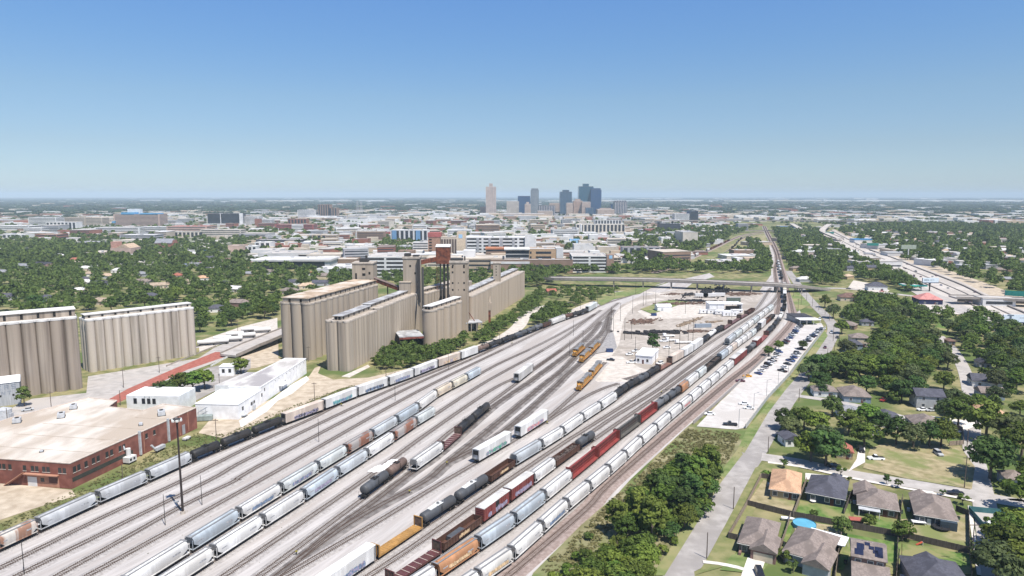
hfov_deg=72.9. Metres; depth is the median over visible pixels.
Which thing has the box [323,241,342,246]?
building
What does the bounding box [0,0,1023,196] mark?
sky
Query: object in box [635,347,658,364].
yard office
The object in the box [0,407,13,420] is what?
silo tank
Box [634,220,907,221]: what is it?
elevated highway
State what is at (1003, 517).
tree
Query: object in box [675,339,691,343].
flatbed
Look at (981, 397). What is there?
tree
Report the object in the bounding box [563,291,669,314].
dirt road
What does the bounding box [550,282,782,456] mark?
railway track
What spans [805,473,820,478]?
garage apron
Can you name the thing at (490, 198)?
skyscraper
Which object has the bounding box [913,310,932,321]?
tree
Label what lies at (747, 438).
verge
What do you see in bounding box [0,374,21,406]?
metal building
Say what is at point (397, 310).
grain elevator
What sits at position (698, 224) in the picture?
building
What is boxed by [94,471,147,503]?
covered hopper
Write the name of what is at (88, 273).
house
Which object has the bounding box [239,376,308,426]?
warehouse apron
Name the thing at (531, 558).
railway track
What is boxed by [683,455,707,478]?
tree
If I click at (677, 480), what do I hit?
tree
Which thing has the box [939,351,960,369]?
tree
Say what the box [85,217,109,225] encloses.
building
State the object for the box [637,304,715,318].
scrap pad
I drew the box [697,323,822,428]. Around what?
parking lot
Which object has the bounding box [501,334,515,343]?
tank car
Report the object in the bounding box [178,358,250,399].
warehouse lot
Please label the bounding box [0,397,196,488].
brick warehouse
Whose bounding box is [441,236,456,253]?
striped block
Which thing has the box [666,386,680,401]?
tank car
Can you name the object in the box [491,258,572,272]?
podium
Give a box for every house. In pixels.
[2,293,16,299]
[18,263,28,267]
[74,287,84,292]
[81,266,89,270]
[83,271,92,276]
[95,297,106,304]
[102,273,111,278]
[110,268,119,272]
[134,271,147,276]
[136,279,153,284]
[147,292,158,297]
[150,282,169,288]
[198,275,208,280]
[207,304,223,312]
[228,299,248,306]
[229,285,240,291]
[244,271,253,275]
[280,287,300,293]
[288,279,299,284]
[297,282,312,288]
[312,279,329,285]
[316,273,330,278]
[545,288,556,295]
[737,516,780,564]
[767,469,801,501]
[777,429,797,446]
[782,526,848,575]
[788,266,799,270]
[796,276,810,281]
[805,473,848,507]
[810,384,837,396]
[835,405,856,417]
[836,385,872,403]
[836,443,854,459]
[837,293,855,301]
[838,321,857,329]
[841,274,853,278]
[842,266,854,270]
[843,339,863,351]
[848,333,869,346]
[850,537,890,575]
[853,480,899,519]
[859,319,874,325]
[864,265,878,269]
[864,282,887,290]
[866,409,898,428]
[899,551,964,575]
[904,413,936,428]
[907,489,958,531]
[909,387,946,408]
[911,293,942,304]
[944,338,956,345]
[966,373,1004,386]
[971,404,1004,413]
[973,357,991,368]
[973,386,1005,400]
[995,470,1020,484]
[996,267,1005,271]
[1001,277,1014,281]
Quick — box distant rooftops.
[0,198,1023,271]
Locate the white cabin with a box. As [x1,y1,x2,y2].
[219,363,237,375]
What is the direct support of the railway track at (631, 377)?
on the yard hardstand
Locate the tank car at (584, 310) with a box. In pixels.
[579,308,587,314]
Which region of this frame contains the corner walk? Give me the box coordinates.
[968,506,981,574]
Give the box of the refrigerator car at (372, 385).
[354,377,387,395]
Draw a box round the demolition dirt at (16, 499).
[0,483,75,519]
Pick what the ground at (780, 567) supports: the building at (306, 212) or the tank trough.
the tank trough
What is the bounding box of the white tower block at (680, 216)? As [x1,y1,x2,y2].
[672,213,688,221]
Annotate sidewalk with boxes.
[768,461,973,501]
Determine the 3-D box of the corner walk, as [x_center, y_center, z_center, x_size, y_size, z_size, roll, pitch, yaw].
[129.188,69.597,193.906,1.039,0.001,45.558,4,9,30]
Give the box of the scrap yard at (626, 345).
[599,289,767,369]
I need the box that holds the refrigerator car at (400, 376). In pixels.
[386,368,413,385]
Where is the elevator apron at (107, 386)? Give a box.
[12,326,277,415]
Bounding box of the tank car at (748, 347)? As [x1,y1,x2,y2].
[745,345,751,352]
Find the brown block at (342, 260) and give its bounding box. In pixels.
[337,257,360,263]
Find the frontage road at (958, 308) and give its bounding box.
[909,287,994,330]
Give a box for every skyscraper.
[480,206,485,212]
[486,183,495,212]
[507,201,518,212]
[518,196,529,212]
[525,202,530,212]
[530,188,538,212]
[537,211,552,215]
[538,205,554,215]
[549,203,558,211]
[559,190,571,213]
[566,203,572,215]
[573,199,582,213]
[578,184,592,201]
[581,202,590,213]
[585,207,593,214]
[590,188,600,213]
[596,208,614,213]
[613,201,626,214]
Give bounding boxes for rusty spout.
[488,296,491,322]
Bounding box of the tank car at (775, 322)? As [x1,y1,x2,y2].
[772,318,779,327]
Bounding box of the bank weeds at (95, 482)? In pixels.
[2,385,354,529]
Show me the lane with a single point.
(819, 398)
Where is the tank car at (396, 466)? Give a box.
[385,457,407,478]
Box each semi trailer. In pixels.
[695,293,706,297]
[703,293,715,297]
[716,293,724,296]
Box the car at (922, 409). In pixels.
[916,407,926,410]
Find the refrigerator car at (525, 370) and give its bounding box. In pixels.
[514,363,532,381]
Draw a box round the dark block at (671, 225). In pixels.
[657,223,680,229]
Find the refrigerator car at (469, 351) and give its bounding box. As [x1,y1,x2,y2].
[458,346,477,358]
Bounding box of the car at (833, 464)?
[827,462,841,467]
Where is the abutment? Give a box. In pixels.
[957,299,1023,303]
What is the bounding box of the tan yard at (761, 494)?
[750,480,794,510]
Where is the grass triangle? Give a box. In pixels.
[789,288,809,310]
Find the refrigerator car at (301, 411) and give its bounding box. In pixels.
[281,400,323,423]
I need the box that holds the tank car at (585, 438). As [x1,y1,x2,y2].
[575,431,595,449]
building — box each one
[0,225,41,230]
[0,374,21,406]
[2,233,34,237]
[23,232,59,233]
[24,227,48,231]
[28,217,64,224]
[35,233,68,237]
[41,224,68,231]
[46,221,82,229]
[64,217,91,225]
[69,229,102,234]
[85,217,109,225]
[86,250,107,256]
[94,227,144,233]
[115,239,141,242]
[120,233,163,238]
[142,226,166,230]
[155,231,174,237]
[166,225,216,230]
[168,220,182,222]
[175,231,201,237]
[177,218,193,222]
[200,228,245,237]
[203,213,245,226]
[225,223,238,227]
[228,244,247,251]
[239,232,274,237]
[244,216,262,225]
[245,245,260,249]
[250,248,284,252]
[255,218,261,226]
[255,241,274,245]
[256,238,304,241]
[257,223,278,227]
[262,219,274,222]
[268,235,281,238]
[275,224,317,229]
[288,219,308,223]
[292,224,302,231]
[297,210,317,215]
[310,230,327,233]
[312,234,338,240]
[318,204,331,215]
[319,247,340,251]
[321,238,338,241]
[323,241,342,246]
[325,234,338,237]
[329,208,338,215]
[331,231,350,233]
[335,227,361,233]
[339,234,349,238]
[340,222,360,225]
[341,219,398,221]
[342,247,368,257]
[344,243,374,245]
[346,245,376,251]
[352,238,370,242]
[356,229,375,236]
[356,231,385,239]
[359,224,376,227]
[374,252,409,253]
[377,220,393,226]
[377,245,395,252]
[395,224,412,228]
[411,253,435,259]
[412,225,428,228]
[426,220,435,225]
[427,227,445,230]
[435,219,450,221]
[447,229,471,235]
[451,220,466,224]
[463,217,476,220]
[475,224,499,231]
[479,221,493,223]
[480,232,505,235]
[493,231,513,234]
[502,221,518,223]
[504,247,529,257]
[528,224,545,230]
[529,219,548,223]
[529,247,555,257]
[534,233,556,236]
[536,242,554,246]
[542,236,559,240]
[548,224,564,226]
[551,229,577,235]
[561,219,571,223]
[562,234,581,238]
[563,223,582,225]
[563,250,584,253]
[564,218,580,220]
[572,243,592,251]
[578,239,601,243]
[588,234,607,239]
[595,246,618,252]
[600,231,623,233]
[607,218,621,222]
[607,238,625,244]
[623,221,635,223]
[626,226,646,228]
[627,238,643,244]
[639,218,653,221]
[647,249,690,261]
[659,237,670,242]
[691,250,707,254]
[696,223,716,225]
[704,259,739,263]
[710,239,722,243]
[715,222,729,224]
[718,253,754,258]
[725,218,741,219]
[729,249,753,253]
[735,223,747,229]
[740,241,771,244]
[786,313,819,324]
[793,250,814,254]
[847,259,902,266]
[848,256,880,259]
[849,238,871,242]
[860,243,897,248]
[879,248,898,250]
[880,251,918,256]
[909,257,957,261]
[914,258,947,266]
[944,251,959,256]
[954,260,990,263]
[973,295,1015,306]
[980,263,1000,269]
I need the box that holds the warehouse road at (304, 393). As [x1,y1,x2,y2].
[199,366,405,437]
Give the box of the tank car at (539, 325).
[534,323,542,330]
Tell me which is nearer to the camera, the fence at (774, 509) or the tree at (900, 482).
the fence at (774, 509)
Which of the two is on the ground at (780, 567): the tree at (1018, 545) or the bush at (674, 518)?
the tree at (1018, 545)
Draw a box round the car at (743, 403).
[738,401,749,404]
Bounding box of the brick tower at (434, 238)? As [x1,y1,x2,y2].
[428,232,441,251]
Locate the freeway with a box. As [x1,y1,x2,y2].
[824,229,1023,323]
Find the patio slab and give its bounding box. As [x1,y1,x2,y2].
[911,519,926,525]
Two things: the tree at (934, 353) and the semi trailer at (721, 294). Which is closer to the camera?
the tree at (934, 353)
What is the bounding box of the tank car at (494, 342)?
[488,339,502,348]
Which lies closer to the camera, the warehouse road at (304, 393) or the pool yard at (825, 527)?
the pool yard at (825, 527)
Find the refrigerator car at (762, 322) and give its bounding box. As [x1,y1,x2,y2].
[757,319,765,327]
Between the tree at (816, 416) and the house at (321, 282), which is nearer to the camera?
the tree at (816, 416)
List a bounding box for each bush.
[370,357,383,363]
[547,571,562,575]
[561,562,572,575]
[571,551,585,559]
[579,548,604,558]
[598,542,615,548]
[607,533,626,547]
[639,521,657,532]
[655,521,681,537]
[657,512,683,528]
[657,543,668,552]
[666,504,676,513]
[667,536,678,543]
[690,498,713,517]
[693,496,701,510]
[694,493,708,500]
[698,495,715,506]
[809,509,818,515]
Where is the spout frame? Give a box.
[415,267,423,309]
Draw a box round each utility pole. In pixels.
[706,532,707,558]
[964,456,969,487]
[970,522,978,562]
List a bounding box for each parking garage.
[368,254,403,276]
[465,235,535,253]
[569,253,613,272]
[614,254,620,270]
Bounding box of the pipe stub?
[150,444,165,452]
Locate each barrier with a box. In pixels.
[831,230,1023,312]
[839,239,1011,314]
[891,267,975,305]
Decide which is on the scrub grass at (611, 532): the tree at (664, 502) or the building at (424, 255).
the tree at (664, 502)
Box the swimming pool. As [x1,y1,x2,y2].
[792,518,816,527]
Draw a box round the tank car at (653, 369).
[646,365,659,378]
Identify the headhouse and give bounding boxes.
[351,255,376,283]
[399,253,421,331]
[449,256,468,331]
[493,262,500,281]
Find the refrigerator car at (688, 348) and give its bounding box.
[680,344,693,357]
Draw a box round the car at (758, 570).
[754,564,764,575]
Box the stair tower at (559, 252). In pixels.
[555,247,562,257]
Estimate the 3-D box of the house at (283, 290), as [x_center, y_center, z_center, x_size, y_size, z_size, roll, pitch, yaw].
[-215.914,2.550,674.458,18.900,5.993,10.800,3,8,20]
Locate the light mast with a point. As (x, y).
(182, 511)
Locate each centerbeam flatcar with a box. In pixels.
[566,447,598,479]
[592,429,619,457]
[614,414,640,438]
[635,401,657,422]
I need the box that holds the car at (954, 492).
[946,489,964,494]
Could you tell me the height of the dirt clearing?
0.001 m
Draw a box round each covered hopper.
[0,519,37,550]
[33,492,97,531]
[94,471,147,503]
[120,539,189,575]
[144,451,191,481]
[159,546,213,575]
[184,508,239,551]
[208,515,263,559]
[235,483,281,520]
[258,490,304,527]
[277,461,318,494]
[299,467,338,500]
[314,445,346,471]
[333,449,367,477]
[342,430,372,454]
[363,432,393,458]
[369,416,397,439]
[389,417,416,441]
[393,403,418,424]
[409,441,442,470]
[410,564,436,575]
[412,406,434,425]
[415,390,436,410]
[431,536,478,575]
[433,381,451,396]
[449,374,467,389]
[461,569,479,575]
[464,366,480,381]
[473,546,512,575]
[474,512,514,550]
[506,521,542,560]
[509,439,541,465]
[509,490,545,525]
[529,457,555,483]
[536,498,567,533]
[538,427,563,449]
[539,469,571,500]
[548,314,565,324]
[559,413,583,436]
[562,481,589,510]
[579,402,600,420]
[584,465,609,492]
[597,391,616,409]
[604,450,626,474]
[621,436,641,459]
[637,424,656,445]
[652,412,670,431]
[666,403,681,419]
[677,380,688,393]
[677,395,691,410]
[684,371,698,384]
[687,387,701,401]
[695,365,706,377]
[697,379,710,392]
[706,372,718,386]
[715,365,726,378]
[716,349,727,359]
[723,359,733,370]
[724,333,735,344]
[724,345,732,353]
[729,341,736,349]
[733,328,741,337]
[734,338,741,346]
[739,323,748,332]
[739,335,746,342]
[744,331,751,339]
[746,319,753,328]
[749,328,756,335]
[752,315,758,323]
[757,311,764,320]
[766,304,773,311]
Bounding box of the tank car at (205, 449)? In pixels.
[189,441,221,461]
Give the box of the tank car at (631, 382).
[625,377,638,390]
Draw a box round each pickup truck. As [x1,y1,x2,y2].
[723,421,737,425]
[867,454,884,459]
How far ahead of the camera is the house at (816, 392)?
329.10 m
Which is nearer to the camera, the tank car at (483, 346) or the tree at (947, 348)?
the tree at (947, 348)
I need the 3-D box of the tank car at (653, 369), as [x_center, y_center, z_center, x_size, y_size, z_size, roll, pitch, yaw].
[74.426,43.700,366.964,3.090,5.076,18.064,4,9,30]
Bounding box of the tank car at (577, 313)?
[572,311,580,317]
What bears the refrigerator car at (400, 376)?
on the railway track at (83, 513)
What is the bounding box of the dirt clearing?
[848,280,888,292]
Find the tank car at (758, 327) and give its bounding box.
[754,324,760,330]
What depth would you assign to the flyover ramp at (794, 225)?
1942.25 m
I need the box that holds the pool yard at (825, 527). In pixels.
[795,523,840,534]
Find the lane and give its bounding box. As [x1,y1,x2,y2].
[795,394,904,418]
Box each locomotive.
[572,343,584,355]
[576,372,592,389]
[579,348,591,361]
[588,340,599,352]
[588,360,601,378]
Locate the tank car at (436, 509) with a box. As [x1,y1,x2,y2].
[419,495,457,526]
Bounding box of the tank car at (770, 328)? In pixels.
[765,325,774,335]
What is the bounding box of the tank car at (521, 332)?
[514,329,527,338]
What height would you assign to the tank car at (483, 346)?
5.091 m
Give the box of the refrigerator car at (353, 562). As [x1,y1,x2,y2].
[315,542,375,575]
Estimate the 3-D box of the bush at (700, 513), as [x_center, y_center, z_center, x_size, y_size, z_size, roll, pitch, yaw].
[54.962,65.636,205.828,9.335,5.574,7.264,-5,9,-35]
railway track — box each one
[0,282,663,555]
[0,403,344,573]
[9,357,471,575]
[49,340,512,575]
[79,320,563,575]
[154,314,594,575]
[191,310,603,575]
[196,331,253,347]
[215,302,619,575]
[250,311,610,575]
[269,309,615,575]
[279,362,608,575]
[293,322,603,558]
[353,288,772,575]
[361,282,780,575]
[408,389,668,575]
[444,318,776,575]
[448,317,612,463]
[494,226,787,575]
[496,226,796,575]
[527,383,621,434]
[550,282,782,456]
[622,371,645,379]
[651,231,763,272]
[664,301,777,389]
[704,233,761,262]
[763,226,781,313]
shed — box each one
[396,330,423,344]
[654,304,671,310]
[848,516,863,523]
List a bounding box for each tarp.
[367,465,389,471]
[383,459,397,464]
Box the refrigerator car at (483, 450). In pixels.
[472,431,511,461]
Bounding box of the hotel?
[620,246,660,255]
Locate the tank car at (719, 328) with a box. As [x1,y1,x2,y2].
[714,325,723,333]
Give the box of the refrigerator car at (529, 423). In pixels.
[514,409,547,437]
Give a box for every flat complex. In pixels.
[258,250,317,256]
[298,252,342,256]
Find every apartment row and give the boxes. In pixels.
[575,223,624,232]
[594,220,620,223]
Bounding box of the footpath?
[703,560,755,574]
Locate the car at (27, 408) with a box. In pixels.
[21,407,33,411]
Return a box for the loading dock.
[466,313,481,331]
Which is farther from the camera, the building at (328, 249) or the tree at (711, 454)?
the building at (328, 249)
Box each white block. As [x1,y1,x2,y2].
[317,266,346,274]
[333,263,351,268]
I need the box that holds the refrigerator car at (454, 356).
[435,352,460,366]
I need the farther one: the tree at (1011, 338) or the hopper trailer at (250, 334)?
the hopper trailer at (250, 334)
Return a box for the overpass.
[543,276,830,292]
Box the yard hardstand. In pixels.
[580,356,646,381]
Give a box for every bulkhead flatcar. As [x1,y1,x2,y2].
[370,515,422,557]
[385,538,441,575]
[437,426,461,450]
[656,358,671,370]
[722,320,731,329]
[732,314,740,323]
[739,310,747,318]
[761,331,767,342]
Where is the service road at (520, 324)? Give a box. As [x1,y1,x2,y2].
[477,301,568,345]
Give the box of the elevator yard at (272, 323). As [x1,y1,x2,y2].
[199,318,276,351]
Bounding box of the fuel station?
[899,283,927,290]
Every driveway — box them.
[741,557,764,575]
[848,447,864,471]
[933,416,974,431]
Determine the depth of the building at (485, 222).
2291.95 m
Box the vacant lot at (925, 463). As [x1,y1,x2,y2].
[863,443,974,488]
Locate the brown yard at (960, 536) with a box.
[901,514,969,545]
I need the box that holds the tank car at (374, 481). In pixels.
[358,470,389,497]
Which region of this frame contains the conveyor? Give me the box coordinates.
[374,277,398,294]
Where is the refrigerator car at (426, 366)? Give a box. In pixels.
[411,359,437,376]
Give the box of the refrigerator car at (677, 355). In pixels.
[668,350,683,363]
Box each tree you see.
[14,386,31,405]
[26,295,46,303]
[78,295,98,309]
[101,296,118,309]
[135,293,149,305]
[149,380,177,387]
[164,290,180,302]
[167,286,183,300]
[168,372,190,386]
[185,370,203,386]
[191,297,207,307]
[193,369,213,388]
[194,316,207,331]
[219,303,233,310]
[219,307,240,325]
[231,357,249,372]
[238,302,250,311]
[239,289,250,299]
[255,303,273,318]
[261,296,280,303]
[267,302,279,315]
[284,288,297,295]
[532,273,542,286]
[569,565,605,575]
[572,556,604,573]
[584,555,607,569]
[598,545,618,558]
[599,547,623,563]
[603,563,632,575]
[604,498,628,534]
[604,560,626,575]
[611,515,639,535]
[611,570,634,575]
[618,556,646,575]
[619,537,636,553]
[619,555,636,563]
[623,502,634,512]
[624,485,647,513]
[625,485,649,497]
[628,510,642,527]
[628,530,657,547]
[628,541,661,565]
[638,493,668,532]
[639,560,656,575]
[642,474,657,488]
[647,333,659,346]
[647,504,670,522]
[649,467,668,486]
[649,482,677,504]
[651,473,671,494]
[658,498,669,507]
[662,462,680,475]
[669,475,686,487]
[670,486,694,508]
[672,502,698,527]
[673,452,698,473]
[680,472,707,497]
[681,465,693,478]
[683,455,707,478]
[691,447,705,457]
[694,467,711,489]
[701,443,719,459]
[701,478,721,497]
[702,446,721,469]
[707,466,721,479]
[762,345,774,355]
[773,340,783,349]
[774,407,797,421]
[778,548,790,562]
[779,416,802,432]
[779,459,787,467]
[786,559,798,572]
[789,406,814,429]
[793,430,829,461]
[796,361,819,380]
[798,340,807,346]
[802,411,831,426]
[803,354,833,368]
[806,428,850,465]
[808,371,834,384]
[811,424,840,438]
[814,383,828,391]
[817,353,845,376]
[818,358,838,373]
[820,294,831,307]
[821,395,843,415]
[825,304,840,317]
[831,515,852,532]
[834,320,849,333]
[834,408,866,433]
[835,353,858,377]
[836,465,846,474]
[837,339,857,350]
[844,349,863,354]
[847,354,871,375]
[849,421,884,446]
[854,375,879,391]
[855,402,881,421]
[858,347,871,353]
[858,354,886,375]
[861,513,877,524]
[865,310,883,320]
[867,339,881,350]
[867,410,890,430]
[868,334,885,338]
[869,349,891,355]
[870,328,885,336]
[872,352,896,373]
[873,307,889,317]
[874,341,893,349]
[876,317,889,325]
[876,374,897,390]
[878,320,897,326]
[879,299,895,308]
[879,330,898,337]
[880,415,910,444]
[882,345,903,354]
[883,474,891,483]
[884,332,908,343]
[884,379,915,401]
[885,359,906,375]
[887,323,906,332]
[888,335,910,345]
[890,315,906,320]
[891,306,908,314]
[891,374,904,379]
[891,519,916,540]
[894,479,903,487]
[896,363,922,376]
[897,319,919,324]
[897,343,916,352]
[897,352,919,361]
[898,422,927,447]
[899,323,915,330]
[899,357,911,363]
[900,329,921,341]
[902,374,929,387]
[904,342,917,349]
[904,368,929,379]
[909,323,925,331]
[910,358,936,374]
[912,337,933,345]
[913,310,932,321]
[913,348,925,355]
[914,305,930,312]
[917,319,926,325]
[917,348,943,360]
[917,419,944,446]
[918,355,938,368]
[919,343,933,350]
[921,327,941,337]
[926,334,942,343]
[927,343,946,352]
[932,371,957,390]
[932,416,960,446]
[933,343,951,352]
[933,398,960,421]
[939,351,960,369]
[940,318,956,332]
[941,398,976,425]
[944,387,964,398]
[950,321,970,335]
[953,394,976,405]
[954,321,972,330]
[956,329,975,334]
[957,493,969,504]
[958,333,979,342]
[962,398,1009,438]
[963,434,1020,479]
[968,537,1023,575]
[971,324,990,340]
[971,347,987,358]
[971,393,989,400]
[972,315,991,323]
[979,517,1023,541]
[980,510,1023,536]
[983,332,1002,340]
[984,349,1012,367]
[984,369,1010,385]
[984,413,1023,434]
[985,343,1003,350]
[985,352,1015,367]
[985,385,1010,398]
[986,334,1007,347]
[986,347,1003,351]
[991,539,1023,573]
[993,327,1015,341]
[993,507,1023,521]
[996,470,1023,501]
[999,368,1023,389]
[999,419,1023,461]
[1001,318,1018,325]
[1004,358,1022,368]
[1005,347,1019,358]
[1007,399,1023,415]
[1008,334,1023,341]
[1009,321,1022,329]
[1009,336,1023,345]
[1009,366,1023,383]
[1012,343,1023,354]
[1013,325,1023,331]
[1013,353,1023,359]
[1013,361,1023,368]
[1014,327,1023,332]
[1015,455,1023,473]
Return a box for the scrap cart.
[182,436,190,440]
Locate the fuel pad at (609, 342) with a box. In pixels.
[596,332,616,352]
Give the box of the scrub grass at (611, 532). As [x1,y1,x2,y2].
[532,426,746,575]
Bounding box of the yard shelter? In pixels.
[705,301,741,309]
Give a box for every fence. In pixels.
[166,345,215,366]
[210,356,227,366]
[693,339,783,423]
[728,532,737,539]
[729,473,761,532]
[745,326,825,428]
[747,500,793,516]
[761,473,770,478]
[780,512,790,548]
[793,511,900,536]
[794,477,806,510]
[835,532,841,575]
[844,490,852,513]
[896,537,898,575]
[903,534,968,552]
[949,440,963,445]
[952,423,963,439]
[955,505,969,550]
[969,549,972,575]
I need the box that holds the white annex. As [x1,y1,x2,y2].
[126,387,195,409]
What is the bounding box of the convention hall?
[500,213,544,215]
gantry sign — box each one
[867,243,878,249]
[1004,290,1023,296]
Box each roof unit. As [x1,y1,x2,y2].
[12,416,21,423]
[57,411,65,418]
[69,403,77,409]
[157,408,165,416]
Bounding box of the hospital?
[112,209,167,225]
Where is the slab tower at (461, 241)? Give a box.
[457,231,465,250]
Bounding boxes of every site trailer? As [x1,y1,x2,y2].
[699,309,707,313]
[707,309,722,313]
[715,310,731,314]
[722,312,738,315]
[731,309,742,313]
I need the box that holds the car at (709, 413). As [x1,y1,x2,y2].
[704,411,714,414]
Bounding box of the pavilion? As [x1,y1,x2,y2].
[485,247,505,253]
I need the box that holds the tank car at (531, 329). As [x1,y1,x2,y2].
[526,325,535,333]
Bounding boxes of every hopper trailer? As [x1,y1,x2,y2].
[197,339,215,344]
[213,335,230,338]
[216,338,228,343]
[224,335,242,341]
[226,331,243,335]
[238,332,255,337]
[241,326,257,331]
[254,327,270,331]
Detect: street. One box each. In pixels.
[663,271,839,575]
[761,453,1023,507]
[831,288,913,295]
[939,336,1002,575]
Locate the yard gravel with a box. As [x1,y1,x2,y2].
[0,245,800,575]
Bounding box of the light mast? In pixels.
[171,418,185,514]
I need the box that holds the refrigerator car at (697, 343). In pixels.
[690,338,702,350]
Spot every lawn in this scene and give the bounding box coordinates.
[697,462,798,573]
[720,553,767,571]
[780,520,792,541]
[797,501,849,518]
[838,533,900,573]
[853,509,899,528]
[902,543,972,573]
[947,432,961,442]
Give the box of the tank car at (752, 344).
[749,342,755,349]
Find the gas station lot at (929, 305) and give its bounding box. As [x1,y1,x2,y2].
[918,304,958,313]
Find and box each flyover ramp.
[789,223,801,228]
[819,224,843,238]
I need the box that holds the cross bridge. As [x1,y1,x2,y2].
[949,294,1023,301]
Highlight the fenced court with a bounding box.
[968,506,1004,524]
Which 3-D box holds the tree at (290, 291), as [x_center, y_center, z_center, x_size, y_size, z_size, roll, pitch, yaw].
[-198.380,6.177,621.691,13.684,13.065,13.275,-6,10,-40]
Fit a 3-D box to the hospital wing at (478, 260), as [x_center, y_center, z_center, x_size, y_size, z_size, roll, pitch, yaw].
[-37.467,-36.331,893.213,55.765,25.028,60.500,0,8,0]
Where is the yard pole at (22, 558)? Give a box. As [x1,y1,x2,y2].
[21,541,24,573]
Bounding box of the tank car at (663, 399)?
[654,394,669,410]
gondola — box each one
[436,514,481,551]
[484,458,514,482]
[542,322,550,327]
[552,443,579,467]
[704,361,714,372]
[710,356,720,364]
[746,308,754,314]
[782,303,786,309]
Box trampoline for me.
[932,522,949,530]
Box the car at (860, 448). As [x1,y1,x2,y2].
[856,445,864,452]
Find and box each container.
[694,323,711,327]
[726,297,740,301]
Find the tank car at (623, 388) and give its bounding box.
[614,384,628,398]
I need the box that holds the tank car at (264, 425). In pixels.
[251,417,283,436]
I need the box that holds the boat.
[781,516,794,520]
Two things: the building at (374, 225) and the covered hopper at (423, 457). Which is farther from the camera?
the building at (374, 225)
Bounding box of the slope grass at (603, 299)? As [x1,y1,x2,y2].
[588,283,658,305]
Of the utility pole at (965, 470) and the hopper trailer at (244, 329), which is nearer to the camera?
the utility pole at (965, 470)
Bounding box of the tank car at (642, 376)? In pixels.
[636,371,649,383]
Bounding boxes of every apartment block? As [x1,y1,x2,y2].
[391,229,429,240]
[413,241,427,249]
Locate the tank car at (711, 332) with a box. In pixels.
[707,329,715,337]
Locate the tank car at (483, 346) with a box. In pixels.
[478,343,488,352]
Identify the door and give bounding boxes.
[27,476,36,485]
[492,502,495,514]
[521,480,525,492]
[753,552,772,563]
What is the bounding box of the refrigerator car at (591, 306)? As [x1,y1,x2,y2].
[585,302,596,311]
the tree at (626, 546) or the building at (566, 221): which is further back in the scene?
the building at (566, 221)
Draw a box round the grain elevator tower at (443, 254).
[421,244,450,299]
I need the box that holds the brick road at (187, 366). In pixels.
[110,352,225,402]
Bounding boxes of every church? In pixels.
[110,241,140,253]
[154,238,177,246]
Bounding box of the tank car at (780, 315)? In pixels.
[777,312,783,320]
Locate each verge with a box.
[654,449,742,574]
[738,331,827,452]
[834,229,1023,308]
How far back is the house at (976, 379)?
346.70 m
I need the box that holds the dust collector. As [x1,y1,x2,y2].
[119,439,136,464]
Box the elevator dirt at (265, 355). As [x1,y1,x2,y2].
[241,341,283,367]
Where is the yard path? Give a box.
[591,298,662,367]
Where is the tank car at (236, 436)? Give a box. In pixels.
[220,428,252,448]
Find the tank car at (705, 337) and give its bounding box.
[702,334,709,343]
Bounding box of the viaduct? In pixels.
[220,327,281,356]
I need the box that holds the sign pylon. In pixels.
[901,245,915,259]
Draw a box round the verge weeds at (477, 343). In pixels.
[374,343,817,470]
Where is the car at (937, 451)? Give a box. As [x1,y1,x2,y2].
[932,448,943,455]
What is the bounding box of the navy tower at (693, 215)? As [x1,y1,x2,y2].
[687,211,698,221]
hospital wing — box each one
[426,255,461,266]
[460,249,504,271]
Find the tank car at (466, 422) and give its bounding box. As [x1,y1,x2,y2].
[457,415,474,433]
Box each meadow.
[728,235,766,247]
[935,323,946,333]
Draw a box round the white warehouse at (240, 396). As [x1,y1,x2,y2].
[195,358,306,419]
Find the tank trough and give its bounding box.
[197,407,212,420]
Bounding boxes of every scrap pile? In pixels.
[610,330,662,335]
[626,318,662,324]
[634,329,687,333]
[653,301,704,304]
[660,293,683,294]
[675,299,721,301]
[676,320,696,326]
[681,292,696,298]
[682,329,709,332]
[696,287,713,297]
[705,320,722,322]
[709,284,732,298]
[725,291,762,295]
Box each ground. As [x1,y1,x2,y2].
[0,197,1023,575]
[55,214,699,265]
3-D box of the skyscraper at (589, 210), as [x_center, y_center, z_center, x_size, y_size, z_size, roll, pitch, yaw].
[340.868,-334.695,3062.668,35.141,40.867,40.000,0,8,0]
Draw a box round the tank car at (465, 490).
[454,474,489,504]
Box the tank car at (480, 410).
[471,402,490,422]
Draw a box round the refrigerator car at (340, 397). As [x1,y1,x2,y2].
[321,387,357,408]
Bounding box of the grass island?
[641,299,687,312]
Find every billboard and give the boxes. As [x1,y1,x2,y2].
[922,278,938,290]
[1003,314,1023,325]
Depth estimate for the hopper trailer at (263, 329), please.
481.97 m
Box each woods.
[0,197,1023,218]
[0,213,1023,265]
[0,258,1023,553]
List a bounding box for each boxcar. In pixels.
[475,488,509,522]
[503,471,533,501]
[729,353,740,366]
[736,348,746,360]
[752,336,761,346]
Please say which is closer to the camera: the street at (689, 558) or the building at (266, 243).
the street at (689, 558)
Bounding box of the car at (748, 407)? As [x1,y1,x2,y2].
[743,405,754,409]
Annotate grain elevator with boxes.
[0,306,82,395]
[79,302,196,371]
[280,279,377,359]
[325,305,377,371]
[354,290,419,354]
[422,296,461,344]
[424,280,471,304]
[449,268,524,328]
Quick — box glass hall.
[251,256,339,268]
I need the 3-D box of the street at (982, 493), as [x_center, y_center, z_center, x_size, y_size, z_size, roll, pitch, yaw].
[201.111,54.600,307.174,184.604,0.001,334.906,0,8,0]
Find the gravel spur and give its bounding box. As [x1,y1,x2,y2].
[342,365,369,376]

